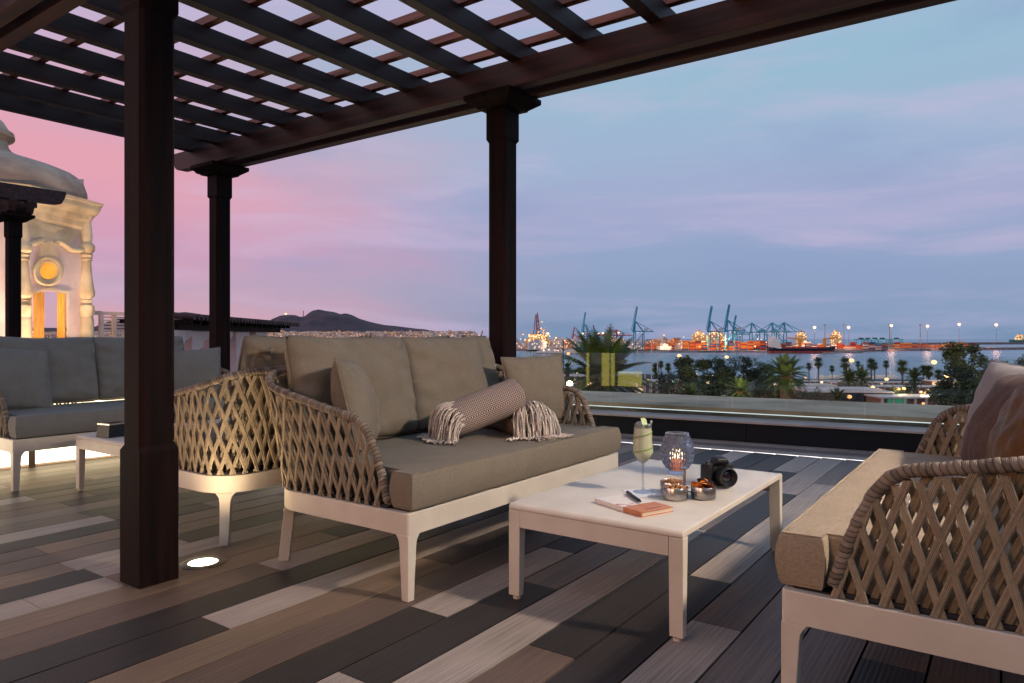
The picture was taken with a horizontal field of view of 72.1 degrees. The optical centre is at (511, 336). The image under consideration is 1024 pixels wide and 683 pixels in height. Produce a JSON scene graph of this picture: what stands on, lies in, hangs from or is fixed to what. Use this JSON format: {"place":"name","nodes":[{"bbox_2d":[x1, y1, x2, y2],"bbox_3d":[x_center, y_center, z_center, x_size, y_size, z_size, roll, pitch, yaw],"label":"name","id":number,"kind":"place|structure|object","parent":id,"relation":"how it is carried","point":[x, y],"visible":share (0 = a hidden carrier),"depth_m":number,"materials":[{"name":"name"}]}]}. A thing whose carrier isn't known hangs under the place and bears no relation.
{"place":"outdoors","nodes":[
{"label":"outdoors","id":0,"kind":"place"},
{"bbox_2d":[0,120,103,337],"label":"domed tower","id":1,"kind":"structure","parent":0,"point":[57,247],"depth_m":21.15,"materials":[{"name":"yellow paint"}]},
{"bbox_2d":[33,292,43,337],"bbox_3d":[-14.122,1.225,21.000,0.065,5.350,0.471,0,0,-5],"label":"door leaf","id":2,"kind":"structure","parent":1,"relation":"in","point":[38,298],"depth_m":20.94,"materials":[{"name":"brown wood"}]},
{"bbox_2d":[57,292,65,337],"bbox_3d":[-14.077,1.225,22.003,0.241,5.350,0.065,0,0,3],"label":"door leaf","id":3,"kind":"structure","parent":1,"relation":"in","point":[61,297],"depth_m":21.97,"materials":[{"name":"brown wood"}]},
{"bbox_2d":[94,311,123,337],"bbox_3d":[-13.716,1.488,25.640,0.959,4.823,3.564,0,0,35],"label":"louvred screen","id":4,"kind":"object","parent":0,"point":[113,324],"visible":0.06,"depth_m":25.20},
{"bbox_2d":[96,421,123,437],"bbox_3d":[-2.300,0.532,4.070,0.112,0.078,0.149,0,0,24],"label":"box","id":5,"kind":"object","parent":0,"point":[112,429],"visible":0.77,"depth_m":4.02,"materials":[{"name":"black plastic"}]},
{"bbox_2d":[32,312,195,331],"bbox_3d":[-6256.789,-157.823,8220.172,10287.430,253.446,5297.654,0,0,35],"label":"hill","id":6,"kind":"structure","parent":0,"point":[55,329],"depth_m":6580.19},
{"bbox_2d":[120,312,299,371],"bbox_3d":[-8.419,1.638,20.961,1.676,4.525,10.463,0,0,-3],"label":"tiled roof arcade","id":7,"kind":"object","parent":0,"point":[192,330],"visible":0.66,"depth_m":19.28,"materials":[{"name":"tile"}]},
{"bbox_2d":[271,309,432,331],"bbox_3d":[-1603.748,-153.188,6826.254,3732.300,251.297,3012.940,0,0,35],"label":"hill","id":8,"kind":"structure","parent":0,"point":[318,320],"depth_m":6007.40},
{"bbox_2d":[0,0,1023,338],"label":"sky","id":9,"kind":"structure","parent":0,"point":[867,177],"materials":[{"name":"blue"}]},
{"bbox_2d":[563,361,572,382],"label":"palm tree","id":10,"kind":"object","parent":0,"point":[567,365],"visible":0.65,"depth_m":119.70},
{"bbox_2d":[516,348,655,350],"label":"quay","id":11,"kind":"structure","parent":0,"point":[557,349],"depth_m":1461.07,"materials":[{"name":"concrete"}]},
{"bbox_2d":[524,313,549,344],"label":"drilling rig","id":12,"kind":"object","parent":11,"relation":"on","point":[543,336],"visible":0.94,"depth_m":1497.59,"materials":[{"name":"yellow paint"}]},
{"bbox_2d":[527,339,546,349],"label":"harbour shed","id":13,"kind":"structure","parent":11,"relation":"on","point":[537,344],"depth_m":1429.87,"materials":[{"name":"beige"}]},
{"bbox_2d":[551,338,565,347],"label":"harbour shed","id":14,"kind":"structure","parent":11,"relation":"on","point":[555,343],"depth_m":1619.26,"materials":[{"name":"beige"}]},
{"bbox_2d":[630,379,681,393],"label":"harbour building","id":15,"kind":"structure","parent":0,"point":[641,386],"depth_m":279.49,"materials":[{"name":"grey"}]},
{"bbox_2d":[564,372,908,392],"bbox_3d":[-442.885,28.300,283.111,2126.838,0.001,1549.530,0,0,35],"label":"park ground","id":16,"kind":"structure","parent":0,"point":[648,376],"depth_m":469.01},
{"bbox_2d":[564,374,597,388],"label":"harbour building","id":17,"kind":"structure","parent":16,"relation":"on","point":[576,375],"depth_m":300.20,"materials":[{"name":"white"}]},
{"bbox_2d":[553,323,661,392],"bbox_3d":[6.362,13.643,49.882,8.072,29.313,7.954,0,0,35],"label":"palm tree","id":18,"kind":"object","parent":16,"relation":"on","point":[604,359],"visible":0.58,"depth_m":49.24,"materials":[{"name":"plant"}]},
{"bbox_2d":[650,371,677,393],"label":"tree","id":19,"kind":"object","parent":16,"relation":"on","point":[662,382],"visible":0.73,"depth_m":119.66,"materials":[{"name":"green plant"}]},
{"bbox_2d":[662,383,694,394],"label":"tree","id":20,"kind":"object","parent":16,"relation":"on","point":[669,391],"visible":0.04,"depth_m":99.39,"materials":[{"name":"green plant"}]},
{"bbox_2d":[677,382,702,394],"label":"palm tree","id":21,"kind":"object","parent":16,"relation":"on","point":[689,389],"visible":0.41,"depth_m":79.71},
{"bbox_2d":[673,355,718,390],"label":"tree","id":22,"kind":"object","parent":16,"relation":"on","point":[683,364],"visible":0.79,"depth_m":105.15,"materials":[{"name":"green plant"}]},
{"bbox_2d":[682,374,732,396],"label":"tree","id":23,"kind":"object","parent":16,"relation":"on","point":[706,391],"visible":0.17,"depth_m":89.25,"materials":[{"name":"green plant"}]},
{"bbox_2d":[700,359,728,394],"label":"tree","id":24,"kind":"object","parent":16,"relation":"on","point":[714,369],"visible":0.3,"depth_m":119.25,"materials":[{"name":"green plant"}]},
{"bbox_2d":[712,356,744,389],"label":"tree","id":25,"kind":"object","parent":16,"relation":"on","point":[717,362],"visible":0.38,"depth_m":114.52,"materials":[{"name":"green plant"}]},
{"bbox_2d":[715,366,753,397],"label":"tree","id":26,"kind":"object","parent":16,"relation":"on","point":[725,375],"visible":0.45,"depth_m":104.94,"materials":[{"name":"green plant"}]},
{"bbox_2d":[725,377,754,396],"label":"palm tree","id":27,"kind":"object","parent":16,"relation":"on","point":[740,384],"visible":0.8,"depth_m":77.67,"materials":[{"name":"plant"}]},
{"bbox_2d":[732,356,757,383],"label":"tree","id":28,"kind":"object","parent":16,"relation":"on","point":[750,375],"visible":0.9,"depth_m":124.73,"materials":[{"name":"green plant"}]},
{"bbox_2d":[751,358,776,397],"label":"tree","id":29,"kind":"object","parent":16,"relation":"on","point":[762,367],"visible":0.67,"depth_m":124.28,"materials":[{"name":"green plant"}]},
{"bbox_2d":[750,382,779,398],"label":"tree","id":30,"kind":"object","parent":16,"relation":"on","point":[769,391],"visible":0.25,"depth_m":99.66,"materials":[{"name":"green plant"}]},
{"bbox_2d":[761,352,811,398],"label":"palm tree","id":31,"kind":"object","parent":16,"relation":"on","point":[786,371],"visible":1,"depth_m":94.31,"materials":[{"name":"plant"}]},
{"bbox_2d":[802,387,822,399],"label":"tree","id":32,"kind":"object","parent":16,"relation":"on","point":[812,394],"visible":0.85,"depth_m":149.81,"materials":[{"name":"green plant"}]},
{"bbox_2d":[813,356,823,382],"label":"palm tree","id":33,"kind":"object","parent":16,"relation":"on","point":[818,364],"visible":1,"depth_m":399.63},
{"bbox_2d":[792,380,853,382],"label":"harbour building","id":34,"kind":"structure","parent":16,"relation":"on","point":[816,381],"depth_m":400.38,"materials":[{"name":"white"}]},
{"bbox_2d":[824,387,849,400],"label":"palm tree","id":35,"kind":"object","parent":16,"relation":"on","point":[837,394],"visible":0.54,"depth_m":109.76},
{"bbox_2d":[792,386,894,401],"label":"restaurant pavilion","id":36,"kind":"structure","parent":16,"relation":"on","point":[857,394],"depth_m":200.32,"materials":[{"name":"white"}]},
{"bbox_2d":[839,356,850,379],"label":"palm tree","id":37,"kind":"object","parent":16,"relation":"on","point":[845,365],"visible":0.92,"depth_m":389.37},
{"bbox_2d":[836,367,858,386],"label":"palm tree","id":38,"kind":"object","parent":16,"relation":"on","point":[848,373],"visible":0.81,"depth_m":239.25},
{"bbox_2d":[849,365,873,386],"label":"palm tree","id":39,"kind":"object","parent":16,"relation":"on","point":[861,373],"visible":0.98,"depth_m":234.36,"materials":[{"name":"plant"}]},
{"bbox_2d":[865,358,876,378],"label":"palm tree","id":40,"kind":"object","parent":16,"relation":"on","point":[871,363],"visible":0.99,"depth_m":399.24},
{"bbox_2d":[836,381,921,384],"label":"harbour building","id":41,"kind":"structure","parent":16,"relation":"on","point":[885,382],"depth_m":380.05,"materials":[{"name":"brown"}]},
{"bbox_2d":[894,359,908,383],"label":"palm tree","id":42,"kind":"object","parent":16,"relation":"on","point":[902,369],"visible":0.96,"depth_m":359.33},
{"bbox_2d":[864,394,939,404],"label":"harbour building","id":43,"kind":"structure","parent":16,"relation":"on","point":[910,398],"depth_m":190.32,"materials":[{"name":"white"}]},
{"bbox_2d":[903,383,921,393],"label":"tree","id":44,"kind":"object","parent":16,"relation":"on","point":[908,387],"visible":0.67,"depth_m":239.65,"materials":[{"name":"green plant"}]},
{"bbox_2d":[902,367,928,393],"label":"palm tree","id":45,"kind":"object","parent":16,"relation":"on","point":[914,374],"visible":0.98,"depth_m":249.37,"materials":[{"name":"plant"}]},
{"bbox_2d":[923,365,934,378],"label":"palm tree","id":46,"kind":"object","parent":16,"relation":"on","point":[928,374],"visible":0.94,"depth_m":378.69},
{"bbox_2d":[925,389,955,404],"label":"tree","id":47,"kind":"object","parent":16,"relation":"on","point":[935,396],"visible":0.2,"depth_m":119.52,"materials":[{"name":"green plant"}]},
{"bbox_2d":[934,363,978,404],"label":"tree","id":48,"kind":"object","parent":16,"relation":"on","point":[945,387],"visible":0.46,"depth_m":99.46,"materials":[{"name":"green plant"}]},
{"bbox_2d":[944,378,979,405],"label":"tree","id":49,"kind":"object","parent":16,"relation":"on","point":[966,391],"visible":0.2,"depth_m":92.06,"materials":[{"name":"green plant"}]},
{"bbox_2d":[938,341,988,380],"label":"tree","id":50,"kind":"object","parent":16,"relation":"on","point":[954,353],"visible":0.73,"depth_m":109.74,"materials":[{"name":"green plant"}]},
{"bbox_2d":[977,357,1010,374],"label":"tree","id":51,"kind":"object","parent":16,"relation":"on","point":[985,366],"visible":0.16,"depth_m":117.65,"materials":[{"name":"green plant"}]},
{"bbox_2d":[626,347,869,352],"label":"container quay","id":52,"kind":"structure","parent":0,"point":[670,351],"depth_m":1352.68,"materials":[{"name":"concrete"}]},
{"bbox_2d":[631,306,652,350],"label":"gantry crane","id":53,"kind":"object","parent":52,"relation":"on","point":[634,327],"visible":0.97,"depth_m":1356.76,"materials":[{"name":"teal paint"}]},
{"bbox_2d":[656,344,671,349],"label":"harbour shed","id":54,"kind":"structure","parent":52,"relation":"on","point":[663,347],"depth_m":1445.24,"materials":[{"name":"beige"}]},
{"bbox_2d":[706,306,728,350],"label":"gantry crane","id":55,"kind":"object","parent":52,"relation":"on","point":[709,322],"visible":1,"depth_m":1332.00,"materials":[{"name":"teal paint"}]},
{"bbox_2d":[723,304,745,350],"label":"gantry crane","id":56,"kind":"object","parent":52,"relation":"on","point":[726,324],"visible":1,"depth_m":1332.00,"materials":[{"name":"teal paint"}]},
{"bbox_2d":[731,315,749,343],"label":"gantry crane","id":57,"kind":"object","parent":52,"relation":"on","point":[739,334],"visible":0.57,"depth_m":1497.30,"materials":[{"name":"teal paint"}]},
{"bbox_2d":[735,323,766,343],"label":"gantry crane","id":58,"kind":"object","parent":52,"relation":"on","point":[757,332],"visible":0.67,"depth_m":1596.70,"materials":[{"name":"teal paint"}]},
{"bbox_2d":[761,322,787,342],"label":"gantry crane","id":59,"kind":"object","parent":52,"relation":"on","point":[771,323],"visible":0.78,"depth_m":1617.64,"materials":[{"name":"teal paint"}]},
{"bbox_2d":[769,322,804,344],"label":"gantry crane","id":60,"kind":"object","parent":52,"relation":"on","point":[779,331],"visible":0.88,"depth_m":1616.62,"materials":[{"name":"teal paint"}]},
{"bbox_2d":[516,339,1023,379],"bbox_3d":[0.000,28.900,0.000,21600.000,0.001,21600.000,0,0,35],"label":"sea","id":61,"kind":"structure","parent":0,"point":[916,359],"depth_m":993.46,"materials":[{"name":"liquid"}]},
{"bbox_2d":[537,346,562,352],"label":"ship","id":62,"kind":"object","parent":61,"relation":"on","point":[549,350],"visible":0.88,"depth_m":1237.49,"materials":[{"name":"beige"}]},
{"bbox_2d":[692,330,705,343],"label":"ship","id":63,"kind":"object","parent":61,"relation":"on","point":[698,335],"visible":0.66,"depth_m":1628.00,"materials":[{"name":"brown"}]},
{"bbox_2d":[706,330,727,347],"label":"ship","id":64,"kind":"object","parent":61,"relation":"on","point":[722,337],"visible":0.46,"depth_m":1648.00,"materials":[{"name":"brown"}]},
{"bbox_2d":[792,330,811,344],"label":"ship","id":65,"kind":"object","parent":61,"relation":"on","point":[802,335],"visible":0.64,"depth_m":1690.00,"materials":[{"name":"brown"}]},
{"bbox_2d":[767,336,837,352],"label":"ship","id":66,"kind":"object","parent":61,"relation":"on","point":[773,341],"visible":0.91,"depth_m":1253.64,"materials":[{"name":"black"}]},
{"bbox_2d":[827,330,845,346],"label":"ship","id":67,"kind":"object","parent":61,"relation":"on","point":[835,333],"visible":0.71,"depth_m":1630.00,"materials":[{"name":"white"}]},
{"bbox_2d":[835,347,1023,350],"bbox_3d":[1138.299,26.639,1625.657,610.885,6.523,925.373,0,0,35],"label":"rock mole","id":68,"kind":"object","parent":61,"relation":"on","point":[937,349],"visible":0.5,"depth_m":1497.39},
{"bbox_2d":[862,342,1023,344],"bbox_3d":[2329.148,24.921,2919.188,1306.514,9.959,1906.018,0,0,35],"label":"breakwater","id":69,"kind":"object","parent":61,"relation":"in","point":[984,343],"visible":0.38,"depth_m":2710.23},
{"bbox_2d":[1009,334,1023,341],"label":"ship","id":70,"kind":"object","parent":61,"relation":"on","point":[1019,337],"visible":0.8,"depth_m":3489.43,"materials":[{"name":"beige"}]},
{"bbox_2d":[773,383,836,398],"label":"harbour building","id":71,"kind":"structure","parent":0,"point":[820,384],"depth_m":261.68,"materials":[{"name":"white"}]},
{"bbox_2d":[625,433,1002,682],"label":"deck base","id":72,"kind":"object","parent":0,"point":[1001,676],"depth_m":1.93,"materials":[{"name":"black rubber"}]},
{"bbox_2d":[0,211,34,336],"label":"pergola post","id":73,"kind":"object","parent":72,"relation":"on","point":[13,229],"visible":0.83,"depth_m":8.40,"materials":[{"name":"brown wood"}]},
{"bbox_2d":[0,182,65,222],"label":"pergola roof","id":74,"kind":"structure","parent":73,"relation":"on","point":[19,199],"depth_m":8.40,"materials":[{"name":"brown wood"}]},
{"bbox_2d":[0,442,1023,682],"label":"deck","id":75,"kind":"structure","parent":72,"relation":"on","point":[325,603],"depth_m":2.37,"materials":[{"name":"wood"}]},
{"bbox_2d":[0,381,228,468],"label":"lit wall","id":76,"kind":"structure","parent":75,"relation":"on","point":[46,456],"depth_m":4.96,"materials":[{"name":"beige"}]},
{"bbox_2d":[0,336,235,491],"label":"sofa","id":77,"kind":"object","parent":75,"relation":"on","point":[85,371],"visible":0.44,"depth_m":4.85,"materials":[{"name":"grey fabric"}]},
{"bbox_2d":[0,348,52,409],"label":"throw pillow","id":78,"kind":"object","parent":77,"relation":"on","point":[24,378],"visible":0.92,"depth_m":4.58,"materials":[{"name":"fabric"}]},
{"bbox_2d":[174,347,220,397],"bbox_3d":[-2.503,0.285,5.503,0.446,0.406,0.157,-4,-18,-25],"label":"throw pillow","id":79,"kind":"object","parent":77,"relation":"on","point":[192,367],"visible":0.52,"depth_m":5.47,"materials":[{"name":"fabric"}]},
{"bbox_2d":[120,0,178,588],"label":"pergola post","id":80,"kind":"object","parent":75,"relation":"on","point":[149,503],"visible":1,"depth_m":2.56,"materials":[{"name":"brown wood"}]},
{"bbox_2d":[0,0,956,174],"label":"pergola roof","id":81,"kind":"structure","parent":80,"relation":"on","point":[664,36],"depth_m":4.07,"materials":[{"name":"brown wood"}]},
{"bbox_2d":[76,419,229,490],"bbox_3d":[-1.981,0.736,4.390,0.630,0.328,1.100,0,0,35],"label":"coffee table","id":82,"kind":"object","parent":75,"relation":"on","point":[113,446],"visible":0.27,"depth_m":4.04,"materials":[{"name":"beige metal"}]},
{"bbox_2d":[179,555,225,569],"bbox_3d":[-1.230,0.907,2.803,0.172,0.026,0.172,0,0,35],"label":"floor light","id":83,"kind":"object","parent":75,"relation":"on","point":[203,562],"visible":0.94,"depth_m":2.79,"materials":[{"name":"metal"}]},
{"bbox_2d":[190,160,248,373],"bbox_3d":[-2.517,-0.282,6.063,0.344,2.365,0.344,0,0,35],"label":"pergola post","id":84,"kind":"object","parent":75,"relation":"on","point":[219,175],"visible":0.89,"depth_m":6.01,"materials":[{"name":"brown wood"}]},
{"bbox_2d":[174,335,449,545],"bbox_3d":[-1.061,0.446,3.823,0.898,0.908,1.644,0,0,35],"label":"sofa","id":85,"kind":"object","parent":75,"relation":"on","point":[224,460],"visible":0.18,"depth_m":3.07,"materials":[{"name":"wicker"}]},
{"bbox_2d":[265,335,620,601],"bbox_3d":[-0.251,0.446,3.273,0.898,0.908,1.644,0,0,35],"label":"sofa","id":86,"kind":"object","parent":75,"relation":"on","point":[407,488],"visible":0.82,"depth_m":2.88,"materials":[{"name":"beige metal"}]},
{"bbox_2d":[331,357,379,453],"bbox_3d":[-0.655,0.282,2.955,0.179,0.391,0.436,-14,-3,-4],"label":"throw pillow","id":87,"kind":"object","parent":86,"relation":"on","point":[352,389],"visible":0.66,"depth_m":2.79,"materials":[{"name":"fabric"}]},
{"bbox_2d":[417,379,526,444],"bbox_3d":[-0.170,0.330,3.193,0.507,0.267,0.352,0,0,-13],"label":"bolster pillow","id":88,"kind":"object","parent":86,"relation":"on","point":[456,419],"visible":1,"depth_m":3.17,"materials":[{"name":"fabric"}]},
{"bbox_2d":[486,400,573,440],"bbox_3d":[-0.007,0.386,3.385,0.347,0.176,0.614,0,0,-38],"label":"rolled blanket","id":89,"kind":"object","parent":86,"relation":"on","point":[532,420],"visible":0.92,"depth_m":3.25,"materials":[{"name":"fabric"}]},
{"bbox_2d":[500,353,570,420],"bbox_3d":[0.135,0.285,3.818,0.406,0.381,0.144,-2,-11,-33],"label":"throw pillow","id":90,"kind":"object","parent":86,"relation":"on","point":[541,379],"visible":0.63,"depth_m":3.78,"materials":[{"name":"fabric"}]},
{"bbox_2d":[463,85,540,379],"bbox_3d":[-0.057,-0.282,4.319,0.344,2.365,0.344,0,0,35],"label":"pergola post","id":91,"kind":"object","parent":75,"relation":"on","point":[503,107],"visible":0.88,"depth_m":4.26,"materials":[{"name":"brown wood"}]},
{"bbox_2d":[509,459,781,641],"bbox_3d":[0.563,0.736,2.696,0.630,0.328,1.100,0,0,35],"label":"coffee table","id":92,"kind":"object","parent":75,"relation":"on","point":[573,509],"visible":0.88,"depth_m":2.38,"materials":[{"name":"beige metal"}]},
{"bbox_2d":[595,494,672,516],"bbox_3d":[0.406,0.564,2.366,0.139,0.016,0.235,0,0,-32],"label":"notebook","id":93,"kind":"object","parent":92,"relation":"on","point":[626,503],"visible":0.99,"depth_m":2.33,"materials":[{"name":"orange paper"}]},
{"bbox_2d":[623,488,662,496],"bbox_3d":[0.486,0.571,2.583,0.124,0.001,0.124,0,0,-13],"label":"napkin","id":94,"kind":"object","parent":92,"relation":"on","point":[643,493],"visible":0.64,"depth_m":2.58,"materials":[{"name":"white paper"}]},
{"bbox_2d":[632,418,653,491],"bbox_3d":[0.481,0.433,2.589,0.077,0.274,0.078,0,0,35],"label":"cocktail glass","id":95,"kind":"object","parent":94,"relation":"on","point":[642,450],"visible":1,"depth_m":2.56,"materials":[{"name":"beige"}]},
{"bbox_2d":[660,431,694,474],"bbox_3d":[0.691,0.486,2.949,0.145,0.170,0.144,0,0,35],"label":"candle lantern","id":96,"kind":"object","parent":92,"relation":"on","point":[677,452],"visible":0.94,"depth_m":2.90,"materials":[{"name":"clear glass"}]},
{"bbox_2d":[660,467,715,501],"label":"metal bowls","id":97,"kind":"object","parent":92,"relation":"on","point":[701,494],"visible":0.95,"depth_m":2.46,"materials":[{"name":"metal"}]},
{"bbox_2d":[665,483,685,491],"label":"roasted nuts","id":98,"kind":"object","parent":97,"relation":"in","point":[674,486],"visible":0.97,"depth_m":2.47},
{"bbox_2d":[691,478,714,487],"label":"vegetable crisps","id":99,"kind":"object","parent":97,"relation":"in","point":[703,483],"visible":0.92,"depth_m":2.49,"materials":[{"name":"orange"}]},
{"bbox_2d":[701,455,737,486],"bbox_3d":[0.797,0.515,2.688,0.124,0.114,0.106,0,0,-13],"label":"photo camera","id":100,"kind":"object","parent":92,"relation":"on","point":[718,470],"visible":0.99,"depth_m":2.67,"materials":[{"name":"black plastic"}]},
{"bbox_2d":[775,404,1023,682],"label":"sofa","id":101,"kind":"object","parent":75,"relation":"on","point":[921,549],"visible":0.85,"depth_m":1.53,"materials":[{"name":"beige metal"}]},
{"bbox_2d":[959,360,1023,455],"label":"throw pillow","id":102,"kind":"object","parent":101,"relation":"on","point":[995,371],"visible":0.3,"depth_m":2.60,"materials":[{"name":"beige fabric"}]},
{"bbox_2d":[961,374,1023,476],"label":"throw pillow","id":103,"kind":"object","parent":101,"relation":"on","point":[982,422],"visible":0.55,"depth_m":2.34,"materials":[{"name":"brown fabric"}]},
{"bbox_2d":[985,379,1023,501],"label":"throw pillow","id":104,"kind":"object","parent":101,"relation":"on","point":[1006,437],"visible":0.55,"depth_m":1.99,"materials":[{"name":"brown fabric"}]},
{"bbox_2d":[621,433,874,460],"bbox_3d":[2.151,0.913,5.678,21.113,0.023,0.500,0,0,29],"label":"deck border","id":105,"kind":"object","parent":72,"relation":"on","point":[850,454],"visible":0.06,"depth_m":5.70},
{"bbox_2d":[565,409,962,455],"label":"plinth","id":106,"kind":"structure","parent":105,"relation":"on","point":[869,437],"depth_m":5.94,"materials":[{"name":"stone"}]},
{"bbox_2d":[570,391,962,428],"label":"parapet","id":107,"kind":"structure","parent":72,"relation":"on","point":[910,415],"depth_m":6.59,"materials":[{"name":"concrete"}]},
{"bbox_2d":[887,386,910,393],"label":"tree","id":108,"kind":"object","parent":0,"point":[892,389],"visible":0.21,"depth_m":209.18,"materials":[{"name":"green plant"}]},
{"bbox_2d":[867,385,953,393],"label":"harbour building","id":109,"kind":"structure","parent":0,"point":[923,388],"depth_m":300.41,"materials":[{"name":"brown"}]},
{"bbox_3d":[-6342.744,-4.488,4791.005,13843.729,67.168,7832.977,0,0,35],"label":"town ground","id":110,"kind":"structure","parent":0,"visible":0},
{"bbox_2d":[32,331,470,337],"bbox_3d":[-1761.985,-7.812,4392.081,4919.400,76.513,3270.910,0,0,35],"label":"town rooftops","id":111,"kind":"object","parent":110,"relation":"on","point":[314,333],"visible":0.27,"depth_m":3973.76,"materials":[{"name":"brown"}]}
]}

